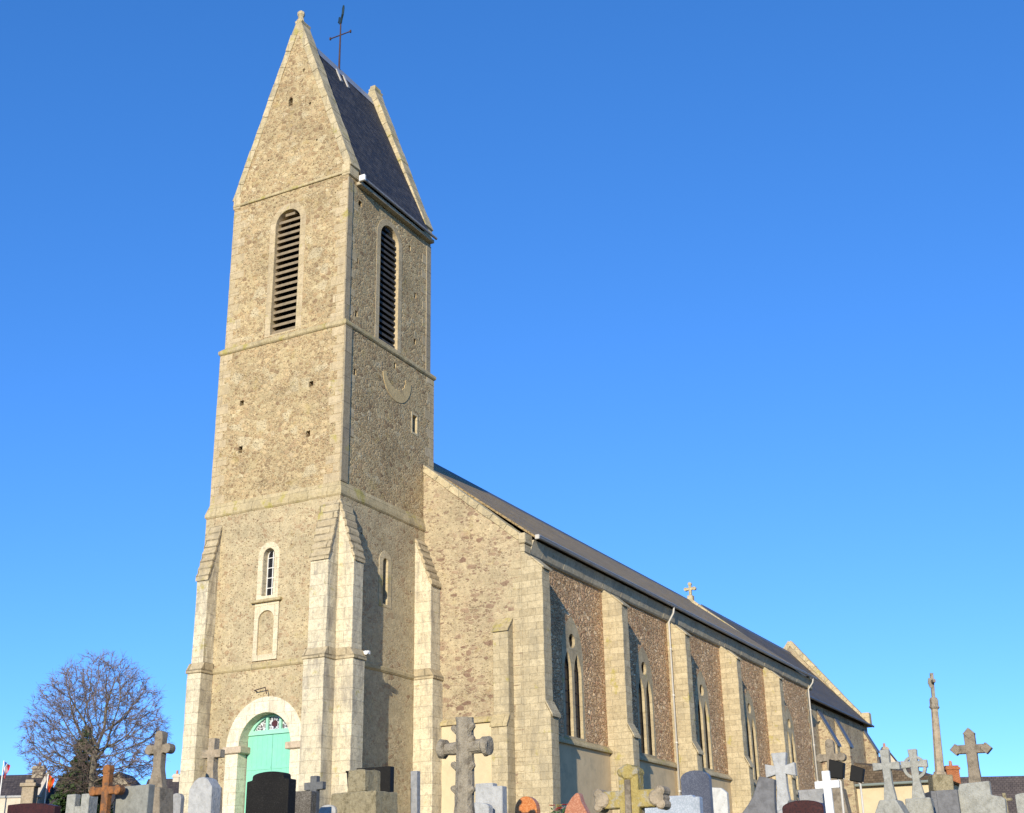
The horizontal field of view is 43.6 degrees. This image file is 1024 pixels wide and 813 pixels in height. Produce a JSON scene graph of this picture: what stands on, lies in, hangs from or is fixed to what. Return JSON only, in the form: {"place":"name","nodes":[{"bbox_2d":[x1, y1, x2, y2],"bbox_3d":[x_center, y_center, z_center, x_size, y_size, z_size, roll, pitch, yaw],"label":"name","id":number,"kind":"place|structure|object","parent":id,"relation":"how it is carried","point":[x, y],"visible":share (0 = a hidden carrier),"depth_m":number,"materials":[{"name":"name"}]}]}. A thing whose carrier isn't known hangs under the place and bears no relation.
{"place":"outdoors","nodes":[
{"label":"outdoors","id":0,"kind":"place"},
{"bbox_2d":[0,0,1023,786],"label":"sky","id":1,"kind":"structure","parent":0,"point":[727,296],"materials":[{"name":"blue"}]},
{"bbox_3d":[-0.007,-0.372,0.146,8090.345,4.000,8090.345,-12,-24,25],"label":"ground","id":2,"kind":"structure","parent":0,"visible":0},
{"bbox_2d":[0,761,9,794],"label":"flag","id":3,"kind":"object","parent":2,"relation":"on","point":[5,769],"visible":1,"depth_m":55.70,"materials":[{"name":"fabric"}]},
{"bbox_2d":[0,795,41,812],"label":"boundary wall","id":4,"kind":"structure","parent":2,"relation":"on","point":[5,801],"depth_m":55.74,"materials":[{"name":"grey stone"}]},
{"bbox_2d":[0,762,53,803],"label":"house","id":5,"kind":"structure","parent":2,"relation":"on","point":[10,785],"depth_m":110.95,"materials":[{"name":"stone"}]},
{"bbox_2d":[20,779,40,803],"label":"stone pillar","id":6,"kind":"structure","parent":2,"relation":"on","point":[29,792],"depth_m":54.45,"materials":[{"name":"beige stone"}]},
{"bbox_2d":[7,803,60,812],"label":"headstone","id":7,"kind":"object","parent":2,"relation":"on","point":[32,808],"visible":1,"depth_m":28.72,"materials":[{"name":"red stone"}]},
{"bbox_2d":[44,774,54,803],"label":"flag","id":8,"kind":"object","parent":2,"relation":"on","point":[50,783],"visible":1,"depth_m":55.49,"materials":[{"name":"orange fabric"}]},
{"bbox_2d":[49,725,113,812],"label":"conifer","id":9,"kind":"object","parent":2,"relation":"on","point":[59,796],"visible":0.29,"depth_m":78.51,"materials":[{"name":"green plant"}]},
{"bbox_2d":[65,794,97,812],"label":"headstone","id":10,"kind":"object","parent":2,"relation":"on","point":[88,803],"visible":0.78,"depth_m":24.95,"materials":[{"name":"grey stone"}]},
{"bbox_2d":[45,779,120,812],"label":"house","id":11,"kind":"structure","parent":2,"relation":"on","point":[55,788],"depth_m":111.11,"materials":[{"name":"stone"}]},
{"bbox_2d":[14,649,173,796],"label":"bare tree","id":12,"kind":"object","parent":2,"relation":"on","point":[92,779],"visible":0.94,"depth_m":72.80,"materials":[{"name":"brown plant"}]},
{"bbox_2d":[89,764,124,812],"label":"grave cross","id":13,"kind":"object","parent":2,"relation":"on","point":[106,790],"visible":1,"depth_m":23.06,"materials":[{"name":"orange stone"}]},
{"bbox_2d":[113,773,139,785],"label":"house","id":14,"kind":"structure","parent":2,"relation":"on","point":[125,775],"depth_m":113.14,"materials":[{"name":"stone"}]},
{"bbox_2d":[114,784,154,812],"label":"headstone","id":15,"kind":"object","parent":2,"relation":"on","point":[136,799],"visible":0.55,"depth_m":23.02,"materials":[{"name":"grey stone"}]},
{"bbox_2d":[145,731,175,812],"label":"grave cross","id":16,"kind":"object","parent":2,"relation":"on","point":[159,749],"visible":0.94,"depth_m":30.90,"materials":[{"name":"grey stone"}]},
{"bbox_2d":[146,770,179,793],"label":"house","id":17,"kind":"structure","parent":2,"relation":"on","point":[172,783],"depth_m":120.81,"materials":[{"name":"stone"}]},
{"bbox_2d":[174,782,178,793],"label":"house","id":18,"kind":"structure","parent":2,"relation":"on","point":[177,789],"depth_m":114.78,"materials":[{"name":"stone"}]},
{"bbox_2d":[173,793,183,812],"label":"headstone","id":19,"kind":"object","parent":2,"relation":"on","point":[178,802],"visible":0.87,"depth_m":34.54,"materials":[{"name":"grey stone"}]},
{"bbox_2d":[188,777,220,812],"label":"headstone","id":20,"kind":"object","parent":2,"relation":"on","point":[204,794],"visible":1,"depth_m":20.18,"materials":[{"name":"grey stone"}]},
{"bbox_2d":[201,738,224,812],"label":"grave cross","id":21,"kind":"object","parent":2,"relation":"on","point":[213,753],"visible":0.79,"depth_m":32.92,"materials":[{"name":"beige stone"}]},
{"bbox_2d":[245,771,295,812],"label":"headstone","id":22,"kind":"object","parent":2,"relation":"on","point":[271,792],"visible":1,"depth_m":19.21,"materials":[{"name":"black stone"}]},
{"bbox_2d":[295,791,316,812],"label":"headstone","id":23,"kind":"object","parent":2,"relation":"on","point":[305,801],"visible":0.78,"depth_m":24.92,"materials":[{"name":"grey stone"}]},
{"bbox_2d":[304,776,325,812],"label":"grave cross","id":24,"kind":"object","parent":2,"relation":"on","point":[316,784],"visible":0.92,"depth_m":28.82,"materials":[{"name":"grey stone"}]},
{"bbox_2d":[319,805,336,812],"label":"headstone","id":25,"kind":"object","parent":2,"relation":"on","point":[328,809],"visible":1,"depth_m":25.83,"materials":[{"name":"grey stone"}]},
{"bbox_2d":[331,769,397,812],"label":"monument","id":26,"kind":"object","parent":2,"relation":"on","point":[363,794],"visible":1,"depth_m":25.80,"materials":[{"name":"stone"}]},
{"bbox_2d":[357,766,393,791],"bbox_3d":[-2.982,8.534,27.627,1.020,1.450,0.380,-11,-23,24],"label":"headstone","id":27,"kind":"object","parent":2,"relation":"on","point":[386,778],"visible":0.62,"depth_m":27.64,"materials":[{"name":"black stone"}]},
{"bbox_2d":[411,771,419,812],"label":"headstone","id":28,"kind":"object","parent":2,"relation":"on","point":[415,791],"visible":1,"depth_m":28.84,"materials":[{"name":"grey stone"}]},
{"bbox_2d":[436,717,493,812],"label":"grave cross","id":29,"kind":"object","parent":2,"relation":"on","point":[466,746],"visible":1,"depth_m":18.31,"materials":[{"name":"stone"}]},
{"bbox_2d":[474,803,492,812],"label":"headstone","id":30,"kind":"object","parent":2,"relation":"on","point":[483,808],"visible":0.51,"depth_m":21.74,"materials":[{"name":"grey stone"}]},
{"bbox_2d":[475,783,506,812],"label":"headstone","id":31,"kind":"object","parent":2,"relation":"on","point":[494,795],"visible":0.94,"depth_m":22.06,"materials":[{"name":"grey stone"}]},
{"bbox_2d":[515,796,539,812],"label":"headstone","id":32,"kind":"object","parent":2,"relation":"on","point":[525,804],"visible":1,"depth_m":21.06,"materials":[{"name":"orange stone"}]},
{"bbox_2d":[550,804,566,812],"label":"potted flowers","id":33,"kind":"object","parent":2,"relation":"on","point":[561,808],"visible":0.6,"depth_m":21.09,"materials":[{"name":"green plant"}]},
{"bbox_2d":[179,10,959,812],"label":"church","id":34,"kind":"structure","parent":2,"relation":"on","point":[377,586],"depth_m":46.35,"materials":[{"name":"stone"}]},
{"bbox_2d":[222,696,300,812],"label":"doorway","id":35,"kind":"structure","parent":34,"relation":"in","point":[264,736],"depth_m":41.66,"materials":[{"name":"beige stone"}]},
{"bbox_2d":[256,542,279,599],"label":"slit window","id":36,"kind":"structure","parent":34,"relation":"in","point":[269,554],"depth_m":43.62,"materials":[{"name":"stone"}]},
{"bbox_2d":[264,203,305,337],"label":"louvre window","id":37,"kind":"structure","parent":34,"relation":"in","point":[294,247],"depth_m":48.05,"materials":[{"name":"stone"}]},
{"bbox_2d":[329,5,350,68],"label":"weathercock","id":38,"kind":"object","parent":34,"relation":"on","point":[340,19],"visible":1,"depth_m":54.71,"materials":[{"name":"metal"}]},
{"bbox_2d":[378,551,391,609],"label":"slit window","id":39,"kind":"structure","parent":34,"relation":"in","point":[385,563],"depth_m":44.61,"materials":[{"name":"beige glass"}]},
{"bbox_2d":[375,219,401,353],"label":"louvre window","id":40,"kind":"structure","parent":34,"relation":"in","point":[392,239],"depth_m":49.22,"materials":[{"name":"wood"}]},
{"bbox_2d":[411,411,417,436],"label":"slit window","id":41,"kind":"structure","parent":34,"relation":"in","point":[414,417],"depth_m":48.61,"materials":[{"name":"beige glass"}]},
{"bbox_2d":[561,617,585,741],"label":"lancet window","id":42,"kind":"structure","parent":34,"relation":"in","point":[572,656],"depth_m":47.43,"materials":[{"name":"stone"}]},
{"bbox_2d":[636,646,656,757],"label":"lancet window","id":43,"kind":"structure","parent":34,"relation":"in","point":[644,682],"depth_m":53.27,"materials":[{"name":"stone"}]},
{"bbox_2d":[695,671,713,770],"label":"lancet window","id":44,"kind":"structure","parent":34,"relation":"in","point":[701,693],"depth_m":59.10,"materials":[{"name":"stone"}]},
{"bbox_2d":[744,690,759,780],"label":"lancet window","id":45,"kind":"structure","parent":34,"relation":"in","point":[750,721],"depth_m":65.01,"materials":[{"name":"stone"}]},
{"bbox_2d":[785,707,799,790],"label":"lancet window","id":46,"kind":"structure","parent":34,"relation":"in","point":[789,723],"depth_m":71.07,"materials":[{"name":"stone"}]},
{"bbox_2d":[565,793,589,812],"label":"headstone","id":47,"kind":"object","parent":2,"relation":"on","point":[576,804],"visible":1,"depth_m":18.19,"materials":[{"name":"stone"}]},
{"bbox_2d":[593,764,670,812],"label":"grave cross","id":48,"kind":"object","parent":2,"relation":"on","point":[632,795],"visible":1,"depth_m":15.28,"materials":[{"name":"yellow stone"}]},
{"bbox_2d":[645,795,702,812],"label":"headstone","id":49,"kind":"object","parent":2,"relation":"on","point":[687,804],"visible":0.74,"depth_m":19.03,"materials":[{"name":"grey stone"}]},
{"bbox_2d":[681,770,713,812],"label":"headstone","id":50,"kind":"object","parent":2,"relation":"on","point":[697,783],"visible":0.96,"depth_m":23.06,"materials":[{"name":"grey stone"}]},
{"bbox_2d":[712,788,729,812],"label":"headstone","id":51,"kind":"object","parent":2,"relation":"on","point":[720,800],"visible":0.81,"depth_m":26.79,"materials":[{"name":"white stone"}]},
{"bbox_2d":[743,777,777,812],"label":"headstone","id":52,"kind":"object","parent":2,"relation":"on","point":[763,800],"visible":1,"depth_m":21.00,"materials":[{"name":"grey stone"}]},
{"bbox_2d":[765,752,796,812],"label":"grave cross","id":53,"kind":"object","parent":2,"relation":"on","point":[780,769],"visible":0.82,"depth_m":25.93,"materials":[{"name":"grey stone"}]},
{"bbox_2d":[782,800,825,812],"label":"headstone","id":54,"kind":"object","parent":2,"relation":"on","point":[804,806],"visible":1,"depth_m":19.09,"materials":[{"name":"red stone"}]},
{"bbox_2d":[798,789,824,804],"bbox_3d":[6.444,8.550,27.192,0.820,0.810,0.360,-14,-24,27],"label":"headstone","id":55,"kind":"object","parent":2,"relation":"on","point":[817,795],"visible":0.41,"depth_m":27.26,"materials":[{"name":"grey stone"}]},
{"bbox_2d":[814,771,839,812],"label":"grave cross","id":56,"kind":"object","parent":2,"relation":"on","point":[826,784],"visible":1,"depth_m":25.87,"materials":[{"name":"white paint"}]},
{"bbox_2d":[816,739,851,812],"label":"grave cross","id":57,"kind":"object","parent":2,"relation":"on","point":[831,754],"visible":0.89,"depth_m":37.01,"materials":[{"name":"brown stone"}]},
{"bbox_2d":[829,759,845,812],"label":"floodlight","id":58,"kind":"object","parent":2,"relation":"on","point":[837,769],"visible":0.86,"depth_m":31.75,"materials":[{"name":"black metal"}]},
{"bbox_2d":[848,765,864,812],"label":"floodlight","id":59,"kind":"object","parent":2,"relation":"on","point":[857,774],"visible":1,"depth_m":36.54,"materials":[{"name":"black metal"}]},
{"bbox_2d":[879,743,896,762],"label":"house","id":60,"kind":"structure","parent":2,"relation":"on","point":[893,758],"depth_m":126.31,"materials":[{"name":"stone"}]},
{"bbox_2d":[872,749,909,812],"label":"grave cross","id":61,"kind":"object","parent":2,"relation":"on","point":[890,803],"visible":1,"depth_m":28.74,"materials":[{"name":"grey stone"}]},
{"bbox_2d":[900,749,935,812],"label":"grave cross","id":62,"kind":"object","parent":2,"relation":"on","point":[919,801],"visible":1,"depth_m":29.71,"materials":[{"name":"grey stone"}]},
{"bbox_2d":[925,673,953,812],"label":"calvary column","id":63,"kind":"structure","parent":2,"relation":"on","point":[939,778],"depth_m":38.59,"materials":[{"name":"grey stone"}]},
{"bbox_2d":[936,789,960,812],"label":"headstone","id":64,"kind":"object","parent":2,"relation":"on","point":[948,801],"visible":1,"depth_m":28.42,"materials":[{"name":"grey stone"}]},
{"bbox_2d":[950,728,1006,812],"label":"grave cross","id":65,"kind":"object","parent":2,"relation":"on","point":[975,794],"visible":0.96,"depth_m":28.52,"materials":[{"name":"grey stone"}]},
{"bbox_2d":[944,761,1023,812],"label":"house","id":66,"kind":"structure","parent":2,"relation":"on","point":[1011,786],"depth_m":94.34,"materials":[{"name":"grey stone"}]},
{"bbox_2d":[1002,793,1012,812],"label":"grave cross","id":67,"kind":"object","parent":2,"relation":"on","point":[1005,797],"visible":0.58,"depth_m":38.17,"materials":[{"name":"stone"}]},
{"bbox_2d":[1015,793,1023,812],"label":"headstone","id":68,"kind":"object","parent":2,"relation":"on","point":[1019,798],"visible":1,"depth_m":32.53,"materials":[{"name":"grey stone"}]}
]}

